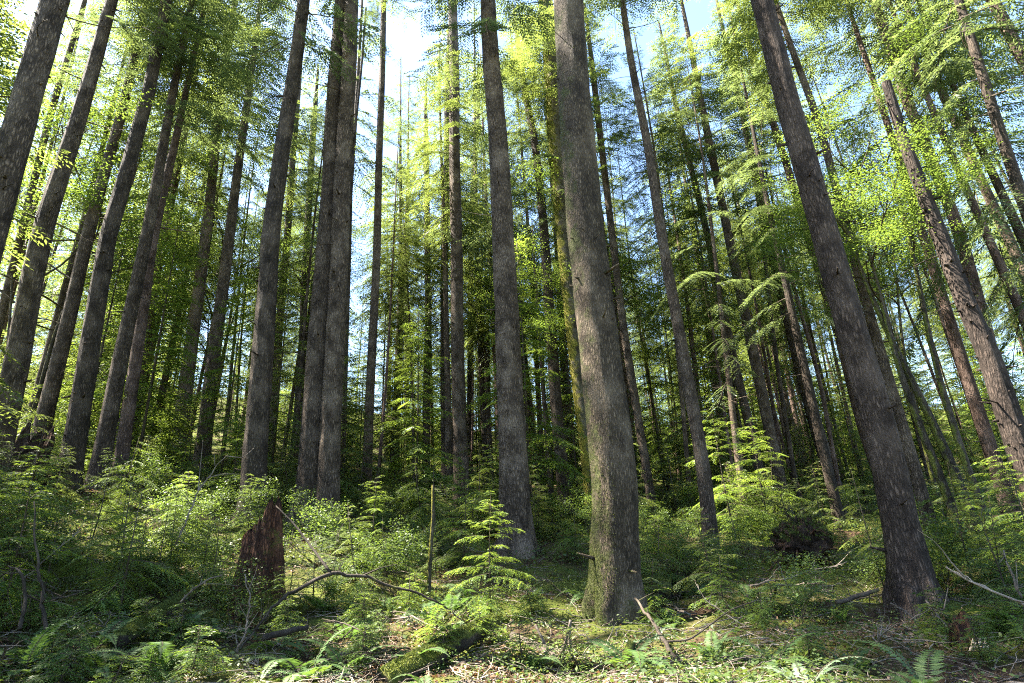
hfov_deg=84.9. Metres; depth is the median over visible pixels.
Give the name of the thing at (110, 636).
sword fern
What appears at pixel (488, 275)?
conifer tree
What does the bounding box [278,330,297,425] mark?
young conifer
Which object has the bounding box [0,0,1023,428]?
sky
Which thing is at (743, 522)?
huckleberry shrub
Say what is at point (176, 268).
conifer tree
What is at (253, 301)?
conifer tree
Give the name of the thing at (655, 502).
hemlock sapling
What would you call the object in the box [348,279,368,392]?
conifer tree
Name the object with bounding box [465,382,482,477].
young conifer
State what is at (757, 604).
fallen branch
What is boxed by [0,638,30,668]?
fallen branch
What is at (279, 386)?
young conifer
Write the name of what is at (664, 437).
young conifer
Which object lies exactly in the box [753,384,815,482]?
young conifer
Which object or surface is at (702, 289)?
conifer tree
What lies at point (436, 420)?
young conifer
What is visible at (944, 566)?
hemlock sapling
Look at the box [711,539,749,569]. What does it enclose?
hemlock sapling
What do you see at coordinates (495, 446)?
young conifer
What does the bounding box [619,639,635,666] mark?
broken stake
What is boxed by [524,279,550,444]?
conifer tree
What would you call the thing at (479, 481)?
hemlock sapling
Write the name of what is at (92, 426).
hemlock sapling
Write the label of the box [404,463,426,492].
hemlock sapling
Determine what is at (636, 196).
conifer tree
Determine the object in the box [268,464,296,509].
hemlock sapling
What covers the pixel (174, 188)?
conifer tree
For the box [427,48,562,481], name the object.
conifer tree
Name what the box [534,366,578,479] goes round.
young conifer
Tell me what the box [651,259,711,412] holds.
conifer tree
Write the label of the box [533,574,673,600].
fallen log
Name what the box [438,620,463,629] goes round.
sword fern
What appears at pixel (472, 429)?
conifer tree
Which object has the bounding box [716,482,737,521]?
hemlock sapling
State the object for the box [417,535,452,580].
hemlock sapling
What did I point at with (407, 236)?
conifer tree
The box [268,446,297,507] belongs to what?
hemlock sapling
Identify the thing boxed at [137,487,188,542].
hemlock sapling
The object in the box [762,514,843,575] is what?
root mass
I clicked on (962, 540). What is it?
hemlock sapling
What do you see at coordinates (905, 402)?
young conifer
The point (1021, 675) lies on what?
fallen branch
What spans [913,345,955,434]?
young conifer
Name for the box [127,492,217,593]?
hemlock sapling
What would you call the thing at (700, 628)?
twig litter
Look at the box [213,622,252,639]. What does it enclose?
fallen branch
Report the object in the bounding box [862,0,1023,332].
conifer tree
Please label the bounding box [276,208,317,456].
conifer tree
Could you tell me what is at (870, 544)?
hemlock sapling
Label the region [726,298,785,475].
young conifer
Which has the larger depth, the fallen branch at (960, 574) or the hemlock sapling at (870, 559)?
the hemlock sapling at (870, 559)
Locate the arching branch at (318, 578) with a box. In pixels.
[253,506,463,630]
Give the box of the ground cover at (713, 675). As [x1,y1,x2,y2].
[0,450,1023,682]
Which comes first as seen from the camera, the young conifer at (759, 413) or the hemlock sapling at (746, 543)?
the hemlock sapling at (746, 543)
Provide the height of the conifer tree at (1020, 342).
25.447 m
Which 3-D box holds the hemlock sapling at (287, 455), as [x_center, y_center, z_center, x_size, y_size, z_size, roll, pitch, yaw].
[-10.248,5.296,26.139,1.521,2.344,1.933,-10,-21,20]
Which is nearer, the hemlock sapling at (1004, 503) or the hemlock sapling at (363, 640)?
the hemlock sapling at (363, 640)
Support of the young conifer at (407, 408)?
on the ground at (562, 614)
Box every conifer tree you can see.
[0,0,97,382]
[0,0,131,338]
[0,0,153,292]
[0,0,194,497]
[0,58,58,283]
[0,144,64,360]
[0,190,65,351]
[1,181,79,352]
[2,103,90,354]
[6,85,114,372]
[14,175,90,361]
[21,26,172,429]
[30,0,212,438]
[39,0,253,451]
[47,0,235,496]
[51,152,120,297]
[59,41,260,459]
[60,114,152,438]
[79,0,264,490]
[81,172,146,346]
[101,0,274,488]
[109,69,216,418]
[125,25,241,443]
[134,82,205,390]
[137,0,313,469]
[138,150,206,446]
[157,192,206,436]
[161,98,255,390]
[170,176,222,436]
[173,0,321,479]
[173,99,234,409]
[174,0,391,528]
[188,129,250,444]
[197,156,254,417]
[215,108,284,457]
[219,204,260,435]
[221,190,263,457]
[222,205,263,445]
[224,200,284,400]
[237,150,311,452]
[239,188,293,375]
[240,170,311,311]
[243,95,302,389]
[246,10,322,468]
[248,60,364,462]
[273,87,354,478]
[275,0,350,528]
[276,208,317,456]
[278,147,322,425]
[282,302,362,375]
[284,126,354,401]
[289,0,405,400]
[289,155,320,414]
[300,0,429,529]
[307,207,362,316]
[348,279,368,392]
[349,69,450,470]
[350,132,434,487]
[353,0,419,499]
[354,55,450,474]
[357,193,417,455]
[361,155,404,460]
[366,167,440,480]
[379,160,439,469]
[384,0,515,507]
[387,78,466,481]
[392,29,494,492]
[395,23,492,497]
[402,0,554,558]
[411,230,450,468]
[421,108,492,473]
[421,257,471,439]
[427,0,514,493]
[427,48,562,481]
[431,62,493,485]
[449,150,524,493]
[450,183,492,446]
[450,251,478,486]
[451,302,479,450]
[460,19,558,492]
[464,129,494,447]
[470,4,574,515]
[473,152,565,399]
[477,165,521,441]
[481,7,573,491]
[483,155,549,493]
[499,0,618,518]
[512,46,575,488]
[517,210,541,482]
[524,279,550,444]
[529,111,626,438]
[531,220,552,499]
[532,121,568,381]
[532,348,575,419]
[538,0,720,557]
[541,0,666,514]
[547,0,649,626]
[595,122,654,481]
[595,124,658,500]
[597,159,641,481]
[599,170,660,493]
[603,151,672,493]
[607,27,722,516]
[619,224,661,477]
[622,237,674,399]
[623,238,650,427]
[623,279,656,473]
[626,274,661,480]
[628,288,666,422]
[633,12,773,514]
[633,109,749,462]
[635,0,793,513]
[636,308,672,447]
[640,180,694,490]
[640,215,680,477]
[641,225,679,479]
[642,242,687,487]
[646,66,774,524]
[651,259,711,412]
[652,138,760,496]
[653,139,745,512]
[656,161,750,500]
[662,302,708,395]
[682,245,721,419]
[689,162,755,492]
[691,188,770,465]
[698,0,849,504]
[702,0,886,470]
[707,130,792,450]
[708,0,941,540]
[710,151,798,499]
[712,1,887,529]
[715,123,785,477]
[716,288,752,471]
[718,120,835,484]
[718,273,762,451]
[719,150,810,462]
[720,109,807,513]
[726,129,826,488]
[737,309,782,400]
[743,313,809,483]
[748,0,949,620]
[751,201,816,484]
[752,142,846,513]
[760,150,862,488]
[769,280,822,488]
[770,166,855,498]
[779,0,1023,529]
[780,171,846,435]
[783,161,895,378]
[785,0,1023,506]
[785,141,867,488]
[788,53,943,496]
[789,233,838,447]
[797,146,874,489]
[800,134,900,308]
[805,262,846,446]
[816,185,888,335]
[826,0,1023,414]
[826,131,924,446]
[832,0,1023,311]
[833,185,904,408]
[837,0,1023,91]
[845,143,968,431]
[853,101,1003,479]
[856,216,931,471]
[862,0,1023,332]
[865,211,928,426]
[871,90,992,337]
[873,238,923,405]
[882,206,976,472]
[893,1,1023,260]
[897,234,979,475]
[910,229,990,424]
[911,283,972,404]
[918,156,986,443]
[931,189,1005,345]
[944,222,1023,401]
[948,109,1023,334]
[956,163,1023,383]
[958,205,1023,377]
[961,92,1023,285]
[963,182,1023,398]
[964,152,1023,338]
[972,136,1023,341]
[972,144,1023,304]
[982,203,1023,343]
[992,193,1023,331]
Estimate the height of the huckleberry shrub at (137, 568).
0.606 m
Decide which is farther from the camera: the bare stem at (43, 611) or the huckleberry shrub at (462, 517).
the huckleberry shrub at (462, 517)
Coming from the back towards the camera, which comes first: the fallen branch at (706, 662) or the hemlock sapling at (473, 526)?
the hemlock sapling at (473, 526)
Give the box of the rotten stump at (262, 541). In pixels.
[209,493,300,627]
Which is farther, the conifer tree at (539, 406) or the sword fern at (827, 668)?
the conifer tree at (539, 406)
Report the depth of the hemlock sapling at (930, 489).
15.45 m
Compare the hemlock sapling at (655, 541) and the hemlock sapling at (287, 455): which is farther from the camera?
the hemlock sapling at (287, 455)
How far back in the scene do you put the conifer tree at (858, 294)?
31.14 m
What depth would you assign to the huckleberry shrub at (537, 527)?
17.90 m
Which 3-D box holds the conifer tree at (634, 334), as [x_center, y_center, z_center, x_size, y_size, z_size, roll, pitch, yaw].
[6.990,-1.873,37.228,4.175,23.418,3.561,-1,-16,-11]
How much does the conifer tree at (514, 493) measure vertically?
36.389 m
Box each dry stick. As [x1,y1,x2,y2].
[534,624,547,647]
[568,620,571,656]
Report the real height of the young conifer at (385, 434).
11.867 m
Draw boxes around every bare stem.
[0,560,55,630]
[29,501,75,629]
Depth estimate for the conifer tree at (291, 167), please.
35.51 m
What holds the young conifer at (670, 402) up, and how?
on the ground at (562, 614)
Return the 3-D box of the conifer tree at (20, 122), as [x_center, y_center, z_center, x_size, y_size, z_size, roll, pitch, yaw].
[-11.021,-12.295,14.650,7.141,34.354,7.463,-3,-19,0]
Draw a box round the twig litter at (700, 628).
[0,494,1023,682]
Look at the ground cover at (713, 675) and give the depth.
7.76 m
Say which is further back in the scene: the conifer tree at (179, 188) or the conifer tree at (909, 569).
the conifer tree at (179, 188)
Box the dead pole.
[426,485,434,602]
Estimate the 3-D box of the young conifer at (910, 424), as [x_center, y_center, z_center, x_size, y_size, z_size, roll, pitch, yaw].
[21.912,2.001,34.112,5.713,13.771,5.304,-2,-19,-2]
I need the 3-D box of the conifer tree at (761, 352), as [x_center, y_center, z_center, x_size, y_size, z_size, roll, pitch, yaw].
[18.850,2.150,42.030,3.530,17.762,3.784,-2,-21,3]
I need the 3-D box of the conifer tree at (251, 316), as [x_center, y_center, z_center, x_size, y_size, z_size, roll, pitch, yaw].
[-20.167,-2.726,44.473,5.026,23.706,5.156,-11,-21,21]
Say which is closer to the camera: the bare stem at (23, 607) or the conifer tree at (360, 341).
the bare stem at (23, 607)
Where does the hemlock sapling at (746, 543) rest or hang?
on the ground at (562, 614)
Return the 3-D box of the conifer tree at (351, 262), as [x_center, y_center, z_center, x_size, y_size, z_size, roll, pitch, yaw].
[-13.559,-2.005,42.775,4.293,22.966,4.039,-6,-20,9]
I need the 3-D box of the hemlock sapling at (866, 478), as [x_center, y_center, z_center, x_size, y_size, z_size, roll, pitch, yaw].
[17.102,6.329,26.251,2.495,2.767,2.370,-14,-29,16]
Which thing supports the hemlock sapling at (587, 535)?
on the ground at (562, 614)
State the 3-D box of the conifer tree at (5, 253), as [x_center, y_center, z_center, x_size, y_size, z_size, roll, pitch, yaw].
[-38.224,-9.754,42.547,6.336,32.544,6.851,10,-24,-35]
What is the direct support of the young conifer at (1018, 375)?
on the ground at (562, 614)
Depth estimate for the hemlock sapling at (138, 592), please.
8.66 m
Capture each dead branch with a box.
[174,443,253,544]
[180,573,236,601]
[236,568,257,653]
[890,599,917,621]
[925,589,947,633]
[999,550,1023,597]
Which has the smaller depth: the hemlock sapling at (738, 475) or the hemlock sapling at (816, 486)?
the hemlock sapling at (738, 475)
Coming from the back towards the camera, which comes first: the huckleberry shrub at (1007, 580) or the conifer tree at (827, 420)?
the conifer tree at (827, 420)
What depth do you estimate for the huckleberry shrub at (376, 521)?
16.45 m
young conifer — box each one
[0,0,71,428]
[0,1,52,442]
[0,300,47,432]
[17,208,158,463]
[22,311,80,425]
[25,182,130,435]
[26,238,83,404]
[26,313,83,425]
[31,317,77,418]
[32,319,79,423]
[34,244,82,375]
[58,270,159,447]
[87,204,214,482]
[91,295,173,449]
[127,283,194,441]
[146,274,216,445]
[147,389,195,473]
[153,338,179,399]
[181,274,270,486]
[189,346,215,438]
[192,332,233,444]
[201,309,246,415]
[214,346,250,448]
[229,266,307,483]
[274,387,303,464]
[275,393,291,450]
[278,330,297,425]
[278,366,294,444]
[295,329,383,497]
[341,365,377,470]
[341,405,358,461]
[346,247,433,474]
[346,334,381,468]
[347,354,378,451]
[347,363,362,448]
[355,353,403,461]
[373,307,437,476]
[373,341,411,459]
[375,306,474,520]
[378,328,435,464]
[384,320,433,460]
[401,341,440,467]
[402,392,434,469]
[408,369,440,468]
[415,292,480,468]
[429,378,481,487]
[431,371,475,473]
[462,235,590,519]
[465,323,495,474]
[465,356,494,479]
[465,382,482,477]
[466,372,497,482]
[478,366,496,471]
[478,386,497,485]
[492,282,553,471]
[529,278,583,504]
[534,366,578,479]
[552,398,583,492]
[625,277,693,495]
[629,398,658,486]
[635,393,676,476]
[637,360,682,480]
[638,412,667,475]
[643,396,684,475]
[645,360,670,456]
[658,334,734,502]
[659,322,754,514]
[660,334,681,456]
[671,408,715,485]
[673,286,747,471]
[692,409,747,495]
[696,339,751,474]
[703,378,756,489]
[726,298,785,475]
[730,355,786,484]
[733,361,799,482]
[741,396,788,485]
[744,349,788,479]
[747,261,864,494]
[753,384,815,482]
[765,323,845,479]
[771,343,841,484]
[795,362,823,466]
[807,367,854,470]
[808,332,855,441]
[809,310,874,503]
[820,378,865,483]
[825,359,868,477]
[831,319,939,482]
[833,362,865,456]
[838,412,869,480]
[876,318,914,432]
[880,326,940,434]
[883,315,971,479]
[890,365,925,449]
[896,358,949,438]
[901,275,1002,485]
[906,356,940,421]
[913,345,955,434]
[916,371,977,461]
[917,267,1023,451]
[918,382,962,477]
[923,292,983,454]
[925,420,964,478]
[946,366,967,426]
[950,309,1022,467]
[953,392,988,471]
[954,347,1023,466]
[957,316,1013,444]
[976,332,1023,446]
[978,385,1014,477]
[979,324,1023,445]
[1006,327,1023,386]
[1010,341,1023,399]
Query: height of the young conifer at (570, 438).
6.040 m
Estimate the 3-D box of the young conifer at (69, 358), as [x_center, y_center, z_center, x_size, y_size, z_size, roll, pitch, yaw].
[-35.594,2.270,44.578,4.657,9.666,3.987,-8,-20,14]
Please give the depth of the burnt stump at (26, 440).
15.63 m
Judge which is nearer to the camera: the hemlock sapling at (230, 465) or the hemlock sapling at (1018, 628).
the hemlock sapling at (1018, 628)
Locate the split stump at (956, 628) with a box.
[948,610,988,650]
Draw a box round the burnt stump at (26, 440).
[11,418,56,497]
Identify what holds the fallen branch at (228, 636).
on the ground at (562, 614)
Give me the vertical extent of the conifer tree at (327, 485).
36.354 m
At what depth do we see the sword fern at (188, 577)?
10.52 m
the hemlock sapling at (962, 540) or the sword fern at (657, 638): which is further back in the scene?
the hemlock sapling at (962, 540)
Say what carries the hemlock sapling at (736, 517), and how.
on the ground at (562, 614)
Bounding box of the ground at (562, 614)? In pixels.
[0,368,1023,682]
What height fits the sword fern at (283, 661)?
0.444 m
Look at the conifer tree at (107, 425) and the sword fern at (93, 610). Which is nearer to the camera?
the sword fern at (93, 610)
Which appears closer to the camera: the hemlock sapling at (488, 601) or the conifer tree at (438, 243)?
the hemlock sapling at (488, 601)
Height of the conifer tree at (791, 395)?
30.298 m
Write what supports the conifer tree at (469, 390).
on the ground at (562, 614)
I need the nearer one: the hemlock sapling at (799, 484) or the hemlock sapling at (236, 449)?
the hemlock sapling at (236, 449)
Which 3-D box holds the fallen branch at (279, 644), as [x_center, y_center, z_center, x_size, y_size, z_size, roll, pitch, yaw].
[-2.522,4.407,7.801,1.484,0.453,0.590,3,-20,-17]
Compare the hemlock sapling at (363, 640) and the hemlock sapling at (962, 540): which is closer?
the hemlock sapling at (363, 640)
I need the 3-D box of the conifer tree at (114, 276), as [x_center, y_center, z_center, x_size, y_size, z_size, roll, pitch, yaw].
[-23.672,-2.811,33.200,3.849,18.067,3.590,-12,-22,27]
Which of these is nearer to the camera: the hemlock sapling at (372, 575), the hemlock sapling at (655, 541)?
the hemlock sapling at (372, 575)
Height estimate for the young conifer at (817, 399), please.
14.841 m
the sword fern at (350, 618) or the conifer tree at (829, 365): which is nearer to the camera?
the sword fern at (350, 618)
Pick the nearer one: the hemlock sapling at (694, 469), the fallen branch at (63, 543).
the fallen branch at (63, 543)
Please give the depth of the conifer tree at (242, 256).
35.73 m
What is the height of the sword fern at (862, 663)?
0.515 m
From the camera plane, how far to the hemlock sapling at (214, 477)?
20.36 m
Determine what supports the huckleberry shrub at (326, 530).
on the ground at (562, 614)
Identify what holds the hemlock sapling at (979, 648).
on the ground at (562, 614)
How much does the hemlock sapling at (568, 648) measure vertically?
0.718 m
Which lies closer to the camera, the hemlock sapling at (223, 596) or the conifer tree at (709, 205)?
the hemlock sapling at (223, 596)
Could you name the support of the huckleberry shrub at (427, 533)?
on the ground at (562, 614)
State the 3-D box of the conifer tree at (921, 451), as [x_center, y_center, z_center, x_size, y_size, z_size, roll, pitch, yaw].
[17.710,-4.827,28.273,4.543,25.281,4.614,-4,-19,3]
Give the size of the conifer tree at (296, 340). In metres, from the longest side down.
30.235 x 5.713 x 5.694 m
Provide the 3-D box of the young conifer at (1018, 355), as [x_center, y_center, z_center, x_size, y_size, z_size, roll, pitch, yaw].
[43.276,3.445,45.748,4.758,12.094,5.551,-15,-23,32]
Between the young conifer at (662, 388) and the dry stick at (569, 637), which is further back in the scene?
the young conifer at (662, 388)
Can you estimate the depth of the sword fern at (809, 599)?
9.51 m
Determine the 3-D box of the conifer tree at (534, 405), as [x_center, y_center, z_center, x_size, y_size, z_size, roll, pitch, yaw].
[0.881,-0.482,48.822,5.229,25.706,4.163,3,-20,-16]
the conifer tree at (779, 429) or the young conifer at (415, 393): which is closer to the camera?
the conifer tree at (779, 429)
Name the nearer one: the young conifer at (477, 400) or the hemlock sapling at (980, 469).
the hemlock sapling at (980, 469)
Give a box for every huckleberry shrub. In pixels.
[0,472,107,579]
[0,536,33,572]
[5,491,32,512]
[20,420,93,464]
[23,523,90,568]
[83,448,199,506]
[121,482,221,553]
[121,546,188,590]
[121,553,161,583]
[136,526,216,587]
[149,442,184,469]
[153,552,199,578]
[163,491,186,505]
[175,477,269,540]
[184,535,240,578]
[184,554,274,628]
[186,451,228,485]
[195,521,226,541]
[202,497,232,515]
[218,476,316,531]
[280,493,293,507]
[283,485,361,565]
[310,515,338,533]
[312,575,363,617]
[318,525,358,553]
[330,513,451,595]
[333,550,379,583]
[340,488,370,517]
[341,481,358,495]
[356,494,391,517]
[364,509,396,530]
[365,543,406,576]
[366,482,425,526]
[369,518,390,531]
[391,551,417,570]
[400,520,434,550]
[403,498,462,537]
[413,529,458,559]
[420,484,441,500]
[445,501,479,524]
[451,551,472,569]
[455,486,498,534]
[472,477,498,499]
[533,522,543,538]
[548,486,591,537]
[548,533,587,562]
[556,518,577,535]
[570,501,590,523]
[639,502,679,537]
[639,535,665,574]
[641,560,671,596]
[642,525,699,576]
[644,505,657,517]
[653,529,705,583]
[656,512,675,529]
[663,481,725,522]
[666,572,699,597]
[669,505,700,540]
[681,520,768,582]
[690,535,716,561]
[720,516,753,546]
[738,548,845,625]
[742,505,778,544]
[825,477,877,520]
[843,517,963,592]
[845,501,997,598]
[946,540,983,566]
[960,554,1023,603]
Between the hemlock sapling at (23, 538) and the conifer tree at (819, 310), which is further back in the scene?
the conifer tree at (819, 310)
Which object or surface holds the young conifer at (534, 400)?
on the ground at (562, 614)
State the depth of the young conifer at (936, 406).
41.91 m
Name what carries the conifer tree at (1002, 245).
on the ground at (562, 614)
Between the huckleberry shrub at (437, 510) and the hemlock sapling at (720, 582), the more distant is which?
the huckleberry shrub at (437, 510)
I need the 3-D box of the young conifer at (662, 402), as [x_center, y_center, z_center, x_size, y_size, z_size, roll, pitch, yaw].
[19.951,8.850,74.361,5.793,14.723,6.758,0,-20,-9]
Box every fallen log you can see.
[112,583,200,647]
[377,612,499,682]
[483,631,510,642]
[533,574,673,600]
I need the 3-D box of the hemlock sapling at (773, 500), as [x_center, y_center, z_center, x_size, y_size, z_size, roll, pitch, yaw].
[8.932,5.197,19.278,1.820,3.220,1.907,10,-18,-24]
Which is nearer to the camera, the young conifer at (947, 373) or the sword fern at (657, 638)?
the sword fern at (657, 638)
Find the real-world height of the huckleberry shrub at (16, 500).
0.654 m
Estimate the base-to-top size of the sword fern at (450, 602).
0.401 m
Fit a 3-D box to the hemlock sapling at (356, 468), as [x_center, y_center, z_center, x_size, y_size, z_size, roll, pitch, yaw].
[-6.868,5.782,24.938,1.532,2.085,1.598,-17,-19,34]
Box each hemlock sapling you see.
[0,419,68,549]
[0,434,13,499]
[0,445,39,510]
[0,446,91,625]
[0,459,64,569]
[0,465,32,549]
[0,472,20,514]
[0,473,22,545]
[0,503,85,585]
[0,584,63,631]
[0,592,14,629]
[2,471,78,543]
[11,507,102,593]
[15,637,101,682]
[16,370,51,438]
[16,394,30,437]
[23,629,72,671]
[31,442,82,509]
[32,441,84,496]
[38,461,152,568]
[47,420,85,472]
[48,505,127,596]
[58,483,151,564]
[59,397,101,468]
[61,482,176,605]
[61,490,194,640]
[76,436,161,513]
[80,448,131,500]
[81,500,120,532]
[84,449,91,481]
[89,654,141,682]
[92,475,143,517]
[106,505,176,587]
[114,596,173,641]
[115,648,174,682]
[118,436,171,492]
[119,582,155,614]
[124,491,189,599]
[126,455,178,506]
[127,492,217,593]
[130,428,177,476]
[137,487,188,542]
[143,418,193,462]
[143,475,218,550]
[147,475,205,528]
[147,601,199,648]
[151,471,220,553]
[152,434,206,496]
[156,401,220,476]
[164,625,234,682]
[167,513,234,596]
[168,451,212,489]
[169,517,239,605]
[182,510,200,532]
[187,412,273,513]
[198,523,215,545]
[202,479,230,508]
[204,469,223,487]
[213,463,240,504]
[215,584,229,607]
[220,474,264,543]
[223,446,268,475]
[224,459,240,475]
[242,566,309,631]
[261,599,306,638]
[267,403,301,494]
[267,409,299,498]
[267,423,287,474]
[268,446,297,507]
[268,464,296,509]
[270,434,298,474]
[284,538,312,591]
[285,531,342,610]
[299,523,361,593]
[300,622,340,653]
[321,500,356,553]
[321,506,395,609]
[332,592,377,632]
[334,581,372,621]
[337,624,380,670]
[339,519,360,543]
[340,421,385,506]
[340,472,360,506]
[345,447,373,489]
[345,475,405,570]
[345,617,394,657]
[351,505,379,531]
[360,519,426,584]
[367,609,398,642]
[373,452,402,481]
[380,451,427,512]
[384,582,421,615]
[386,463,454,534]
[386,469,411,486]
[387,473,422,507]
[390,468,415,506]
[392,481,416,522]
[395,572,435,612]
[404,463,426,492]
[408,438,436,508]
[410,465,475,569]
[413,605,448,643]
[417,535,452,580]
[418,467,458,522]
[419,458,437,490]
[420,484,455,530]
[423,626,464,673]
[425,467,500,575]
[427,461,442,492]
[443,491,537,625]
[444,461,490,513]
[449,442,494,515]
[451,444,498,535]
[451,495,489,542]
[462,444,498,534]
[467,463,490,513]
[467,606,509,648]
[475,587,511,623]
[487,521,551,540]
[499,620,548,671]
[516,583,554,619]
[528,451,564,534]
[528,465,559,545]
[530,483,562,542]
[533,477,569,529]
[551,484,571,516]
[553,627,604,677]
[556,509,589,568]
[575,487,591,525]
[580,514,590,545]
[584,443,661,532]
[636,465,667,502]
[636,466,654,559]
[637,466,659,504]
[638,475,671,551]
[638,584,684,622]
[639,493,666,535]
[639,510,666,571]
[640,519,685,584]
[640,551,682,608]
[641,515,676,545]
[646,431,694,517]
[647,531,666,552]
[670,460,723,516]
[671,508,746,606]
[676,456,720,519]
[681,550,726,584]
[684,411,783,537]
[689,554,755,625]
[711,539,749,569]
[714,499,767,561]
[716,461,774,523]
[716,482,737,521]
[718,417,811,539]
[724,493,765,539]
[726,511,756,540]
[728,470,776,525]
[737,589,790,632]
[743,464,760,509]
[750,447,798,525]
[753,492,778,520]
[756,476,815,523]
[761,523,772,545]
[762,450,796,509]
[762,584,801,616]
[783,478,830,521]
[783,623,838,667]
[786,430,829,506]
[787,469,814,501]
[793,466,857,545]
[793,478,825,511]
[794,461,841,524]
[795,480,830,520]
[798,459,820,494]
[804,466,842,508]
[817,430,875,498]
[827,467,885,603]
[828,594,863,623]
[847,530,883,582]
[860,466,874,498]
[864,557,885,575]
[875,495,949,528]
[879,535,975,591]
[902,603,958,649]
[912,481,974,536]
[916,587,984,635]
[918,462,1008,542]
[919,512,954,547]
[925,539,950,567]
[927,480,980,520]
[929,462,1012,597]
[931,452,998,510]
[933,534,964,561]
[935,465,995,516]
[940,557,972,581]
[941,427,995,504]
[947,467,998,529]
[948,614,1012,667]
[949,482,1019,567]
[955,495,1023,595]
[962,508,1023,616]
[970,446,1023,578]
[975,451,1023,596]
[976,546,1017,581]
[976,586,1023,631]
[978,599,1019,640]
[980,475,1023,548]
[982,462,1022,508]
[996,602,1023,649]
[998,499,1023,545]
[1005,510,1022,551]
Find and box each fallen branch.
[0,515,89,590]
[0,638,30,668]
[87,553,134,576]
[91,610,222,628]
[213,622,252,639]
[226,623,255,646]
[239,595,272,649]
[262,620,308,640]
[276,643,293,650]
[287,529,325,573]
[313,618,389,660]
[342,631,409,654]
[384,609,417,623]
[385,608,443,632]
[458,603,468,625]
[509,618,576,664]
[532,559,575,601]
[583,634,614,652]
[634,593,756,665]
[655,600,690,615]
[666,651,767,664]
[695,582,745,625]
[743,582,780,617]
[748,546,859,586]
[761,561,824,599]
[801,601,835,618]
[835,582,879,609]
[855,593,881,600]
[871,606,930,643]
[917,529,1023,605]
[1001,674,1023,680]
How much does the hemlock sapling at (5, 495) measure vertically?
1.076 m
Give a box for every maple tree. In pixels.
[0,12,240,424]
[65,128,355,413]
[219,174,401,475]
[447,216,616,499]
[455,153,735,505]
[630,226,819,495]
[728,0,1023,555]
[734,109,1023,518]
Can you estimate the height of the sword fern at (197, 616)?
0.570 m
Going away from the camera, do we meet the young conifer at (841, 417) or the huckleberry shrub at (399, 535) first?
the huckleberry shrub at (399, 535)
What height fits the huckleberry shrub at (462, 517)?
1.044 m
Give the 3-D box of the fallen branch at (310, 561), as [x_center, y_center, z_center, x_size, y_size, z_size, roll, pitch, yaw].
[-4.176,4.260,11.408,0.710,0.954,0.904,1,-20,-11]
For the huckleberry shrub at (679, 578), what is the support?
on the ground at (562, 614)
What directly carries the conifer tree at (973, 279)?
on the ground at (562, 614)
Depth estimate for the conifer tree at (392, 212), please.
46.25 m
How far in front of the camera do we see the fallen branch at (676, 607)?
10.17 m
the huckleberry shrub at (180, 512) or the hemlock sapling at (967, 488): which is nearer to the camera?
the huckleberry shrub at (180, 512)
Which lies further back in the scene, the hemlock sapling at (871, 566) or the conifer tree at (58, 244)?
the conifer tree at (58, 244)
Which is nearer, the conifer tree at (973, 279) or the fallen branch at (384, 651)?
the fallen branch at (384, 651)
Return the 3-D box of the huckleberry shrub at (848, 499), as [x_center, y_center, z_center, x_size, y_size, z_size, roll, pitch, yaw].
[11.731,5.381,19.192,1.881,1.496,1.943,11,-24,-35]
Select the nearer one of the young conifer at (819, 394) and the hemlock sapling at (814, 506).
the hemlock sapling at (814, 506)
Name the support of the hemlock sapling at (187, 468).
on the ground at (562, 614)
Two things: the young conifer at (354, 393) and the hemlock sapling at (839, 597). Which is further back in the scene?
the young conifer at (354, 393)
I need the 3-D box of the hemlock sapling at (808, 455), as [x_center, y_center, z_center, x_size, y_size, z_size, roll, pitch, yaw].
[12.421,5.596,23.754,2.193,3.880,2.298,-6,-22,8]
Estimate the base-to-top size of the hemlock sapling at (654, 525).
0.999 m
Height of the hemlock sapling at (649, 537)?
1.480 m
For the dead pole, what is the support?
on the ground at (562, 614)
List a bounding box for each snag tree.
[341,7,372,488]
[845,80,1023,495]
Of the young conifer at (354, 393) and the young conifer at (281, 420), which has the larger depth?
the young conifer at (354, 393)
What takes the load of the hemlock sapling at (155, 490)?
on the ground at (562, 614)
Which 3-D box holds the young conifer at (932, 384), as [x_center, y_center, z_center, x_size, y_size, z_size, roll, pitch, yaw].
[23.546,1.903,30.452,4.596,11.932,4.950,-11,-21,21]
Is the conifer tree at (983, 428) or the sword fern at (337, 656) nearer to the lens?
the sword fern at (337, 656)
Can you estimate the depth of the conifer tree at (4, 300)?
24.79 m
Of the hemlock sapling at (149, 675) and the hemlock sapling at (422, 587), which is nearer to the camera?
the hemlock sapling at (149, 675)
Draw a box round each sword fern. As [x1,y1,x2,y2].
[0,570,40,605]
[0,617,88,677]
[0,633,100,668]
[4,622,65,649]
[30,638,149,682]
[37,617,164,649]
[66,592,143,618]
[66,641,224,668]
[120,644,214,682]
[139,609,215,632]
[160,568,226,589]
[165,618,259,644]
[184,642,206,658]
[238,654,354,682]
[241,631,307,658]
[251,624,368,682]
[273,604,317,622]
[292,638,408,681]
[294,578,363,612]
[298,622,365,643]
[322,610,359,635]
[324,642,374,659]
[356,595,406,613]
[384,623,479,661]
[389,674,462,682]
[398,598,464,623]
[417,589,485,617]
[427,597,458,609]
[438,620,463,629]
[439,583,499,608]
[450,603,498,618]
[507,583,546,596]
[511,647,564,673]
[553,589,584,606]
[583,634,679,677]
[634,627,675,644]
[639,607,689,626]
[645,611,688,631]
[646,588,663,599]
[673,629,746,658]
[679,583,711,599]
[708,632,851,673]
[725,583,773,599]
[751,656,881,682]
[772,579,830,592]
[775,589,838,615]
[809,602,873,623]
[815,646,886,678]
[843,640,959,682]
[951,607,1023,638]
[990,594,1023,617]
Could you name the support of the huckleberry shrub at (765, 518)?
on the ground at (562, 614)

